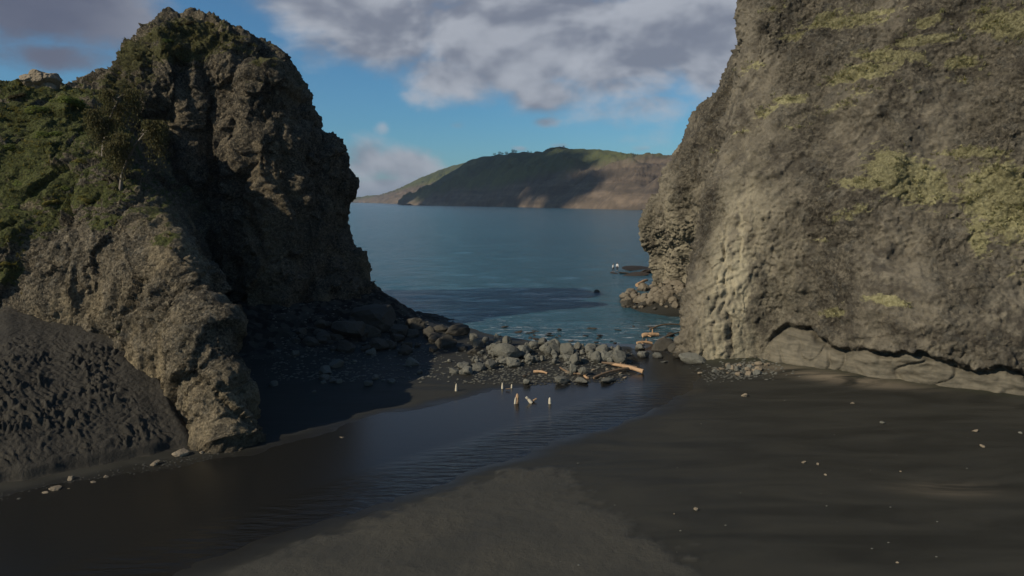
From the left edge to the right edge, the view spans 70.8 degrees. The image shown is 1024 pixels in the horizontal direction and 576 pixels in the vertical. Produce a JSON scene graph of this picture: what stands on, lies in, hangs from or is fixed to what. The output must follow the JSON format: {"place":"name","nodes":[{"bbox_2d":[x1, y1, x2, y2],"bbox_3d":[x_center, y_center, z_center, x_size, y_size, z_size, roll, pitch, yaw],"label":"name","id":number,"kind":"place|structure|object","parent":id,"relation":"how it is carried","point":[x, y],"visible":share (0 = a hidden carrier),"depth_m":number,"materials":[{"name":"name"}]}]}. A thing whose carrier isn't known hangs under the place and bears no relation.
{"place":"outdoors","nodes":[
{"label":"outdoors","id":0,"kind":"place"},
{"bbox_2d":[0,307,189,482],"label":"sand bank","id":1,"kind":"structure","parent":0,"point":[72,397],"depth_m":43.92,"materials":[{"name":"sand"}]},
{"bbox_2d":[0,78,265,453],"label":"rock spur","id":2,"kind":"structure","parent":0,"point":[176,317],"depth_m":50.84,"materials":[{"name":"stone"}]},
{"bbox_2d":[2,143,16,150],"bbox_3d":[-40.652,-11.267,59.237,2.249,0.721,2.465,-2,-10,6],"label":"shrub","id":3,"kind":"object","parent":2,"relation":"on","point":[12,147],"visible":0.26,"depth_m":58.45,"materials":[{"name":"green plant"}]},
{"bbox_2d":[8,93,25,99],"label":"shrub","id":4,"kind":"object","parent":2,"relation":"on","point":[15,96],"visible":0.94,"depth_m":65.18,"materials":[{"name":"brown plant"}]},
{"bbox_2d":[11,178,22,185],"bbox_3d":[-37.975,-8.165,56.036,2.139,0.664,1.866,9,23,7],"label":"shrub","id":5,"kind":"object","parent":2,"relation":"on","point":[14,182],"visible":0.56,"depth_m":55.41,"materials":[{"name":"green plant"}]},
{"bbox_2d":[24,105,50,113],"bbox_3d":[-41.312,-15.238,62.703,2.357,0.839,2.702,-19,1,28],"label":"shrub","id":6,"kind":"object","parent":2,"relation":"on","point":[44,108],"visible":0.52,"depth_m":62.14,"materials":[{"name":"green plant"}]},
{"bbox_2d":[19,69,62,89],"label":"rock","id":7,"kind":"object","parent":2,"relation":"on","point":[36,78],"visible":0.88,"depth_m":66.84,"materials":[{"name":"beige stone"}]},
{"bbox_2d":[31,131,63,137],"bbox_3d":[-38.442,-12.458,60.035,2.702,0.839,2.357,-7,-9,-28],"label":"shrub","id":8,"kind":"object","parent":2,"relation":"on","point":[53,133],"visible":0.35,"depth_m":59.39,"materials":[{"name":"green plant"}]},
{"bbox_2d":[42,199,58,204],"bbox_3d":[-34.976,-6.509,54.775,1.334,0.412,1.231,-23,5,-42],"label":"shrub","id":9,"kind":"object","parent":2,"relation":"on","point":[50,202],"visible":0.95,"depth_m":54.45,"materials":[{"name":"green plant"}]},
{"bbox_2d":[49,95,91,111],"bbox_3d":[-39.358,-16.266,64.157,3.264,1.014,2.848,-6,-12,33],"label":"shrub","id":10,"kind":"object","parent":2,"relation":"on","point":[78,103],"visible":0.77,"depth_m":63.43,"materials":[{"name":"green plant"}]},
{"bbox_2d":[77,197,91,202],"bbox_3d":[-32.111,-6.624,54.378,1.231,0.413,1.334,11,12,-43],"label":"shrub","id":11,"kind":"object","parent":2,"relation":"on","point":[87,200],"visible":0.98,"depth_m":54.03,"materials":[{"name":"green plant"}]},
{"bbox_2d":[0,81,171,294],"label":"spur grass","id":12,"kind":"structure","parent":2,"relation":"on","point":[61,121],"depth_m":57.36,"materials":[{"name":"green plant"}]},
{"bbox_2d":[77,88,149,159],"bbox_3d":[-31.063,-12.231,56.702,4.239,6.994,4.650,0,7,0],"label":"tree","id":13,"kind":"object","parent":2,"relation":"on","point":[103,122],"visible":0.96,"depth_m":56.11,"materials":[{"name":"green plant"}]},
{"bbox_2d":[95,119,172,190],"bbox_3d":[-28.167,-9.755,53.849,5.460,5.580,3.944,0,7,0],"label":"tree","id":14,"kind":"object","parent":2,"relation":"on","point":[154,130],"visible":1,"depth_m":53.46,"materials":[{"name":"green plant"}]},
{"bbox_2d":[72,7,380,307],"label":"rock stack","id":15,"kind":"object","parent":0,"point":[265,172],"visible":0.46,"depth_m":79.47,"materials":[{"name":"stone"}]},
{"bbox_2d":[162,38,174,42],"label":"shrub","id":16,"kind":"object","parent":15,"relation":"on","point":[169,40],"visible":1,"depth_m":78.41,"materials":[{"name":"green plant"}]},
{"bbox_2d":[102,15,277,89],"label":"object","id":17,"kind":"structure","parent":15,"relation":"on","point":[181,56],"depth_m":79.42,"materials":[{"name":"plant"}]},
{"bbox_2d":[0,343,704,575],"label":"stream","id":18,"kind":"structure","parent":0,"point":[166,522],"depth_m":38.73,"materials":[{"name":"liquid"}]},
{"bbox_2d":[0,0,737,196],"label":"sky","id":19,"kind":"structure","parent":0,"point":[412,90],"materials":[{"name":"blue"}]},
{"bbox_2d":[353,162,465,203],"bbox_3d":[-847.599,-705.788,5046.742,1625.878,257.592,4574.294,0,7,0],"label":"hill","id":20,"kind":"structure","parent":0,"point":[393,196],"depth_m":4019.22,"materials":[{"name":"plant"}]},
{"bbox_2d":[0,281,1023,575],"bbox_3d":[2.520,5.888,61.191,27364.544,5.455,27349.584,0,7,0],"label":"beach","id":21,"kind":"structure","parent":0,"point":[716,453],"depth_m":38.26,"materials":[{"name":"sand"}]},
{"bbox_2d":[48,485,61,490],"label":"stone","id":22,"kind":"object","parent":21,"relation":"on","point":[57,487],"visible":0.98,"depth_m":37.76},
{"bbox_2d":[150,460,159,465],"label":"stone","id":23,"kind":"object","parent":21,"relation":"on","point":[155,462],"visible":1,"depth_m":41.15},
{"bbox_2d":[172,448,189,457],"bbox_3d":[-19.633,9.797,42.631,0.680,0.502,0.900,5,8,34],"label":"stone","id":24,"kind":"object","parent":21,"relation":"on","point":[182,452],"visible":1,"depth_m":42.46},
{"bbox_2d":[269,380,277,386],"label":"boulder","id":25,"kind":"object","parent":21,"relation":"on","point":[273,383],"visible":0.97,"depth_m":57.47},
{"bbox_2d":[291,350,299,356],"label":"boulder","id":26,"kind":"object","parent":21,"relation":"on","point":[295,353],"visible":0.99,"depth_m":67.14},
{"bbox_2d":[302,336,318,345],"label":"boulder","id":27,"kind":"object","parent":21,"relation":"on","point":[309,341],"visible":0.98,"depth_m":70.60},
{"bbox_2d":[313,329,327,335],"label":"boulder","id":28,"kind":"object","parent":21,"relation":"on","point":[316,331],"visible":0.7,"depth_m":72.91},
{"bbox_2d":[319,374,329,379],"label":"boulder","id":29,"kind":"object","parent":21,"relation":"on","point":[324,376],"visible":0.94,"depth_m":59.70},
{"bbox_2d":[319,365,330,373],"bbox_3d":[-16.017,7.084,61.684,0.958,0.863,1.352,-5,8,-35],"label":"boulder","id":30,"kind":"object","parent":21,"relation":"on","point":[324,369],"visible":0.91,"depth_m":61.38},
{"bbox_2d":[319,334,330,340],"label":"boulder","id":31,"kind":"object","parent":21,"relation":"on","point":[328,336],"visible":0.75,"depth_m":72.03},
{"bbox_2d":[328,359,343,367],"bbox_3d":[-15.662,6.779,64.127,1.414,0.858,0.978,-4,8,-27],"label":"boulder","id":32,"kind":"object","parent":21,"relation":"on","point":[336,363],"visible":0.96,"depth_m":63.80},
{"bbox_2d":[336,340,355,352],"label":"boulder","id":33,"kind":"object","parent":21,"relation":"on","point":[346,346],"visible":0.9,"depth_m":69.44,"materials":[{"name":"stone"}]},
{"bbox_2d":[331,320,365,337],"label":"boulder","id":34,"kind":"object","parent":21,"relation":"on","point":[351,328],"visible":0.89,"depth_m":73.38,"materials":[{"name":"stone"}]},
{"bbox_2d":[364,380,372,385],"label":"boulder","id":35,"kind":"object","parent":21,"relation":"on","point":[368,383],"visible":1,"depth_m":57.97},
{"bbox_2d":[366,348,375,354],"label":"boulder","id":36,"kind":"object","parent":21,"relation":"on","point":[371,351],"visible":0.93,"depth_m":68.79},
{"bbox_2d":[349,304,395,331],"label":"boulder","id":37,"kind":"object","parent":21,"relation":"on","point":[382,318],"visible":0.73,"depth_m":76.91,"materials":[{"name":"stone"}]},
{"bbox_2d":[365,324,380,337],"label":"boulder","id":38,"kind":"object","parent":21,"relation":"on","point":[373,331],"visible":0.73,"depth_m":74.84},
{"bbox_2d":[369,338,388,349],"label":"boulder","id":39,"kind":"object","parent":21,"relation":"on","point":[378,343],"visible":0.85,"depth_m":70.54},
{"bbox_2d":[391,333,404,341],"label":"boulder","id":40,"kind":"object","parent":21,"relation":"on","point":[397,338],"visible":0.83,"depth_m":73.88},
{"bbox_2d":[389,324,408,335],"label":"boulder","id":41,"kind":"object","parent":21,"relation":"on","point":[401,329],"visible":0.75,"depth_m":75.87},
{"bbox_2d":[398,345,412,354],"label":"boulder","id":42,"kind":"object","parent":21,"relation":"on","point":[405,350],"visible":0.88,"depth_m":69.02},
{"bbox_2d":[405,357,418,365],"bbox_3d":[-9.110,6.742,65.154,1.345,0.875,1.049,19,24,31],"label":"boulder","id":43,"kind":"object","parent":21,"relation":"on","point":[410,361],"visible":0.93,"depth_m":64.86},
{"bbox_2d":[406,329,419,336],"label":"boulder","id":44,"kind":"object","parent":21,"relation":"on","point":[413,333],"visible":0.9,"depth_m":75.88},
{"bbox_2d":[405,318,425,329],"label":"boulder","id":45,"kind":"object","parent":21,"relation":"on","point":[416,323],"visible":0.77,"depth_m":78.45,"materials":[{"name":"stone"}]},
{"bbox_2d":[423,326,435,336],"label":"boulder","id":46,"kind":"object","parent":21,"relation":"on","point":[428,329],"visible":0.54,"depth_m":76.08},
{"bbox_2d":[428,335,438,342],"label":"boulder","id":47,"kind":"object","parent":21,"relation":"on","point":[433,338],"visible":0.77,"depth_m":73.89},
{"bbox_2d":[429,345,437,351],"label":"boulder","id":48,"kind":"object","parent":21,"relation":"on","point":[433,348],"visible":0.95,"depth_m":70.48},
{"bbox_2d":[426,332,441,337],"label":"boulder","id":49,"kind":"object","parent":21,"relation":"on","point":[428,334],"visible":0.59,"depth_m":74.99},
{"bbox_2d":[433,325,447,330],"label":"boulder","id":50,"kind":"object","parent":21,"relation":"on","point":[440,328],"visible":0.84,"depth_m":77.94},
{"bbox_2d":[435,335,456,348],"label":"boulder","id":51,"kind":"object","parent":21,"relation":"on","point":[447,341],"visible":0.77,"depth_m":71.78,"materials":[{"name":"stone"}]},
{"bbox_2d":[449,368,458,373],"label":"boulder","id":52,"kind":"object","parent":21,"relation":"on","point":[454,371],"visible":0.88,"depth_m":62.21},
{"bbox_2d":[445,324,469,334],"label":"boulder","id":53,"kind":"object","parent":21,"relation":"on","point":[461,329],"visible":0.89,"depth_m":76.57,"materials":[{"name":"stone"}]},
{"bbox_2d":[457,345,466,350],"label":"boulder","id":54,"kind":"object","parent":21,"relation":"on","point":[462,348],"visible":0.97,"depth_m":70.43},
{"bbox_2d":[457,362,470,368],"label":"boulder","id":55,"kind":"object","parent":21,"relation":"on","point":[461,365],"visible":0.73,"depth_m":63.88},
{"bbox_2d":[462,365,472,373],"bbox_3d":[-3.868,7.120,62.188,0.930,0.733,1.158,-14,29,-33],"label":"boulder","id":56,"kind":"object","parent":21,"relation":"on","point":[467,369],"visible":1,"depth_m":61.84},
{"bbox_2d":[469,333,477,339],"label":"boulder","id":57,"kind":"object","parent":21,"relation":"on","point":[472,336],"visible":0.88,"depth_m":74.02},
{"bbox_2d":[467,346,481,353],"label":"boulder","id":58,"kind":"object","parent":21,"relation":"on","point":[475,350],"visible":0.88,"depth_m":69.16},
{"bbox_2d":[472,339,483,347],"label":"boulder","id":59,"kind":"object","parent":21,"relation":"on","point":[476,342],"visible":0.8,"depth_m":70.89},
{"bbox_2d":[472,362,484,370],"bbox_3d":[-3.003,7.101,63.629,1.137,0.830,1.438,19,32,36],"label":"boulder","id":60,"kind":"object","parent":21,"relation":"on","point":[478,366],"visible":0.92,"depth_m":63.33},
{"bbox_2d":[0,293,967,565],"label":"pebbles","id":61,"kind":"object","parent":21,"relation":"on","point":[744,365],"visible":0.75,"depth_m":62.75,"materials":[{"name":"stone"}]},
{"bbox_2d":[485,359,496,369],"bbox_3d":[-1.931,6.849,64.036,0.973,1.079,1.169,5,4,20],"label":"boulder","id":62,"kind":"object","parent":21,"relation":"on","point":[490,364],"visible":0.98,"depth_m":63.73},
{"bbox_2d":[499,357,506,364],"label":"boulder","id":63,"kind":"object","parent":21,"relation":"on","point":[502,361],"visible":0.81,"depth_m":65.40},
{"bbox_2d":[502,336,511,343],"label":"boulder","id":64,"kind":"object","parent":21,"relation":"on","point":[507,339],"visible":0.59,"depth_m":71.03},
{"bbox_2d":[493,343,521,357],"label":"boulder","id":65,"kind":"object","parent":21,"relation":"on","point":[505,349],"visible":0.8,"depth_m":66.76,"materials":[{"name":"stone"}]},
{"bbox_2d":[506,357,516,365],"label":"boulder","id":66,"kind":"object","parent":21,"relation":"on","point":[508,360],"visible":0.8,"depth_m":65.13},
{"bbox_2d":[509,362,520,366],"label":"boulder","id":67,"kind":"object","parent":21,"relation":"on","point":[515,364],"visible":1,"depth_m":64.58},
{"bbox_2d":[517,345,529,353],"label":"boulder","id":68,"kind":"object","parent":21,"relation":"on","point":[523,348],"visible":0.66,"depth_m":67.96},
{"bbox_2d":[523,379,530,384],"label":"boulder","id":69,"kind":"object","parent":21,"relation":"on","point":[526,381],"visible":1,"depth_m":59.10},
{"bbox_2d":[526,356,533,362],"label":"boulder","id":70,"kind":"object","parent":21,"relation":"on","point":[530,358],"visible":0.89,"depth_m":65.90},
{"bbox_2d":[529,341,537,348],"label":"boulder","id":71,"kind":"object","parent":21,"relation":"on","point":[532,344],"visible":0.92,"depth_m":70.21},
{"bbox_2d":[533,370,547,373],"bbox_3d":[2.482,7.313,62.665,1.311,0.285,0.284,3,7,21],"label":"driftwood log","id":72,"kind":"object","parent":21,"relation":"on","point":[537,371],"visible":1,"depth_m":62.66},
{"bbox_2d":[538,337,546,345],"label":"boulder","id":73,"kind":"object","parent":21,"relation":"on","point":[541,341],"visible":0.64,"depth_m":70.89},
{"bbox_2d":[545,346,551,355],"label":"boulder","id":74,"kind":"object","parent":21,"relation":"on","point":[548,349],"visible":1,"depth_m":68.11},
{"bbox_2d":[546,339,555,344],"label":"boulder","id":75,"kind":"object","parent":21,"relation":"on","point":[551,342],"visible":0.45,"depth_m":69.74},
{"bbox_2d":[544,344,559,354],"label":"boulder","id":76,"kind":"object","parent":21,"relation":"on","point":[556,347],"visible":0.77,"depth_m":68.45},
{"bbox_2d":[555,375,569,383],"bbox_3d":[4.181,7.700,59.848,1.560,0.738,1.049,14,11,-20],"label":"boulder","id":77,"kind":"object","parent":21,"relation":"on","point":[561,379],"visible":0.97,"depth_m":59.44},
{"bbox_2d":[560,342,573,354],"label":"boulder","id":78,"kind":"object","parent":21,"relation":"on","point":[566,348],"visible":0.76,"depth_m":67.90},
{"bbox_2d":[563,354,570,361],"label":"boulder","id":79,"kind":"object","parent":21,"relation":"on","point":[566,357],"visible":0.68,"depth_m":66.35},
{"bbox_2d":[569,363,577,373],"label":"boulder","id":80,"kind":"object","parent":21,"relation":"on","point":[573,368],"visible":0.97,"depth_m":62.23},
{"bbox_2d":[569,353,579,364],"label":"boulder","id":81,"kind":"object","parent":21,"relation":"on","point":[574,358],"visible":0.91,"depth_m":65.20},
{"bbox_2d":[574,342,580,349],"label":"boulder","id":82,"kind":"object","parent":21,"relation":"on","point":[577,345],"visible":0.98,"depth_m":69.85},
{"bbox_2d":[575,377,588,382],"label":"boulder","id":83,"kind":"object","parent":21,"relation":"on","point":[580,380],"visible":1,"depth_m":59.70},
{"bbox_2d":[578,367,587,375],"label":"boulder","id":84,"kind":"object","parent":21,"relation":"on","point":[582,371],"visible":1,"depth_m":61.73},
{"bbox_2d":[584,345,595,352],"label":"boulder","id":85,"kind":"object","parent":21,"relation":"on","point":[588,348],"visible":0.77,"depth_m":68.08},
{"bbox_2d":[591,351,600,362],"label":"boulder","id":86,"kind":"object","parent":21,"relation":"on","point":[596,357],"visible":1,"depth_m":65.80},
{"bbox_2d":[596,344,608,351],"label":"boulder","id":87,"kind":"object","parent":21,"relation":"on","point":[603,347],"visible":0.57,"depth_m":67.45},
{"bbox_2d":[600,350,612,361],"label":"boulder","id":88,"kind":"object","parent":21,"relation":"on","point":[605,355],"visible":0.69,"depth_m":65.92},
{"bbox_2d":[601,377,616,382],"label":"boulder","id":89,"kind":"object","parent":21,"relation":"on","point":[606,380],"visible":0.99,"depth_m":59.81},
{"bbox_2d":[593,367,628,378],"bbox_3d":[8.534,7.270,62.398,4.353,0.508,0.385,-6,9,-39],"label":"driftwood log","id":90,"kind":"object","parent":21,"relation":"on","point":[613,370],"visible":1,"depth_m":62.46,"materials":[{"name":"brown wood"}]},
{"bbox_2d":[612,350,626,363],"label":"boulder","id":91,"kind":"object","parent":21,"relation":"on","point":[619,356],"visible":0.84,"depth_m":65.55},
{"bbox_2d":[619,292,629,298],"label":"boulder","id":92,"kind":"object","parent":21,"relation":"on","point":[622,295],"visible":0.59,"depth_m":111.89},
{"bbox_2d":[611,363,643,373],"bbox_3d":[10.228,7.055,63.904,3.136,0.706,0.478,5,8,35],"label":"driftwood log","id":93,"kind":"object","parent":21,"relation":"on","point":[639,370],"visible":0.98,"depth_m":63.59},
{"bbox_2d":[602,362,636,367],"bbox_3d":[9.592,6.913,64.404,3.206,0.474,0.342,2,7,19],"label":"driftwood log","id":94,"kind":"object","parent":93,"relation":"on","point":[610,363],"visible":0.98,"depth_m":64.59,"materials":[{"name":"brown wood"}]},
{"bbox_2d":[623,299,633,305],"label":"boulder","id":95,"kind":"object","parent":21,"relation":"on","point":[628,302],"visible":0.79,"depth_m":104.34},
{"bbox_2d":[622,266,649,270],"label":"reef rock","id":96,"kind":"object","parent":21,"relation":"on","point":[631,268],"visible":0.66,"depth_m":160.67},
{"bbox_2d":[635,343,644,350],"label":"boulder","id":97,"kind":"object","parent":21,"relation":"on","point":[640,346],"visible":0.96,"depth_m":73.62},
{"bbox_2d":[637,295,646,301],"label":"boulder","id":98,"kind":"object","parent":21,"relation":"on","point":[641,298],"visible":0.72,"depth_m":103.44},
{"bbox_2d":[637,351,648,357],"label":"boulder","id":99,"kind":"object","parent":21,"relation":"on","point":[642,354],"visible":0.91,"depth_m":69.74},
{"bbox_2d":[636,338,651,343],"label":"driftwood log","id":100,"kind":"object","parent":21,"relation":"on","point":[643,342],"visible":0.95,"depth_m":76.39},
{"bbox_2d":[646,298,654,305],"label":"boulder","id":101,"kind":"object","parent":21,"relation":"on","point":[650,301],"visible":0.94,"depth_m":101.01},
{"bbox_2d":[652,352,663,357],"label":"boulder","id":102,"kind":"object","parent":21,"relation":"on","point":[656,355],"visible":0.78,"depth_m":69.73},
{"bbox_2d":[653,296,663,303],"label":"boulder","id":103,"kind":"object","parent":21,"relation":"on","point":[657,299],"visible":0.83,"depth_m":100.05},
{"bbox_2d":[651,338,673,350],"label":"boulder","id":104,"kind":"object","parent":21,"relation":"on","point":[663,344],"visible":0.62,"depth_m":74.24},
{"bbox_2d":[663,294,671,300],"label":"boulder","id":105,"kind":"object","parent":21,"relation":"on","point":[666,297],"visible":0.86,"depth_m":99.94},
{"bbox_2d":[667,343,675,352],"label":"boulder","id":106,"kind":"object","parent":21,"relation":"on","point":[671,347],"visible":0.46,"depth_m":72.39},
{"bbox_2d":[668,296,676,301],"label":"boulder","id":107,"kind":"object","parent":21,"relation":"on","point":[672,299],"visible":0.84,"depth_m":99.12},
{"bbox_2d":[671,301,679,308],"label":"boulder","id":108,"kind":"object","parent":21,"relation":"on","point":[675,304],"visible":0.94,"depth_m":98.12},
{"bbox_2d":[670,280,682,285],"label":"boulder","id":109,"kind":"object","parent":21,"relation":"on","point":[675,282],"visible":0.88,"depth_m":101.65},
{"bbox_2d":[678,352,705,363],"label":"boulder","id":110,"kind":"object","parent":21,"relation":"on","point":[690,358],"visible":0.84,"depth_m":66.86,"materials":[{"name":"stone"}]},
{"bbox_2d":[348,202,680,346],"bbox_3d":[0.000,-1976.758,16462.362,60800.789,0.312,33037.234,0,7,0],"label":"sea","id":111,"kind":"structure","parent":0,"point":[494,270],"depth_m":171.14,"materials":[{"name":"liquid"}]},
{"bbox_2d":[623,271,649,275],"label":"reef rock","id":112,"kind":"object","parent":111,"relation":"in","point":[641,273],"visible":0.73,"depth_m":148.44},
{"bbox_2d":[637,283,649,290],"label":"boulder","id":113,"kind":"object","parent":111,"relation":"in","point":[641,286],"visible":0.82,"depth_m":123.39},
{"bbox_2d":[642,329,658,337],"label":"driftwood log","id":114,"kind":"object","parent":111,"relation":"on","point":[650,334],"visible":1,"depth_m":81.16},
{"bbox_2d":[649,324,679,329],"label":"driftwood log","id":115,"kind":"object","parent":111,"relation":"on","point":[662,325],"visible":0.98,"depth_m":86.98,"materials":[{"name":"brown wood"}]},
{"bbox_2d":[398,146,671,209],"bbox_3d":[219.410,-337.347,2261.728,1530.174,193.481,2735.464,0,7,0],"label":"headland","id":116,"kind":"structure","parent":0,"point":[560,177],"depth_m":1775.14,"materials":[{"name":"plant"}]},
{"bbox_2d":[638,0,1023,395],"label":"cliff","id":117,"kind":"structure","parent":0,"point":[729,221],"depth_m":61.95,"materials":[{"name":"stone"}]},
{"bbox_2d":[710,0,1023,317],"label":"cliff grass","id":118,"kind":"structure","parent":117,"relation":"on","point":[950,68],"depth_m":59.33,"materials":[{"name":"plant"}]},
{"bbox_2d":[815,10,1021,239],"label":"succulent mats","id":119,"kind":"object","parent":117,"relation":"on","point":[920,91],"visible":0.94,"depth_m":58.89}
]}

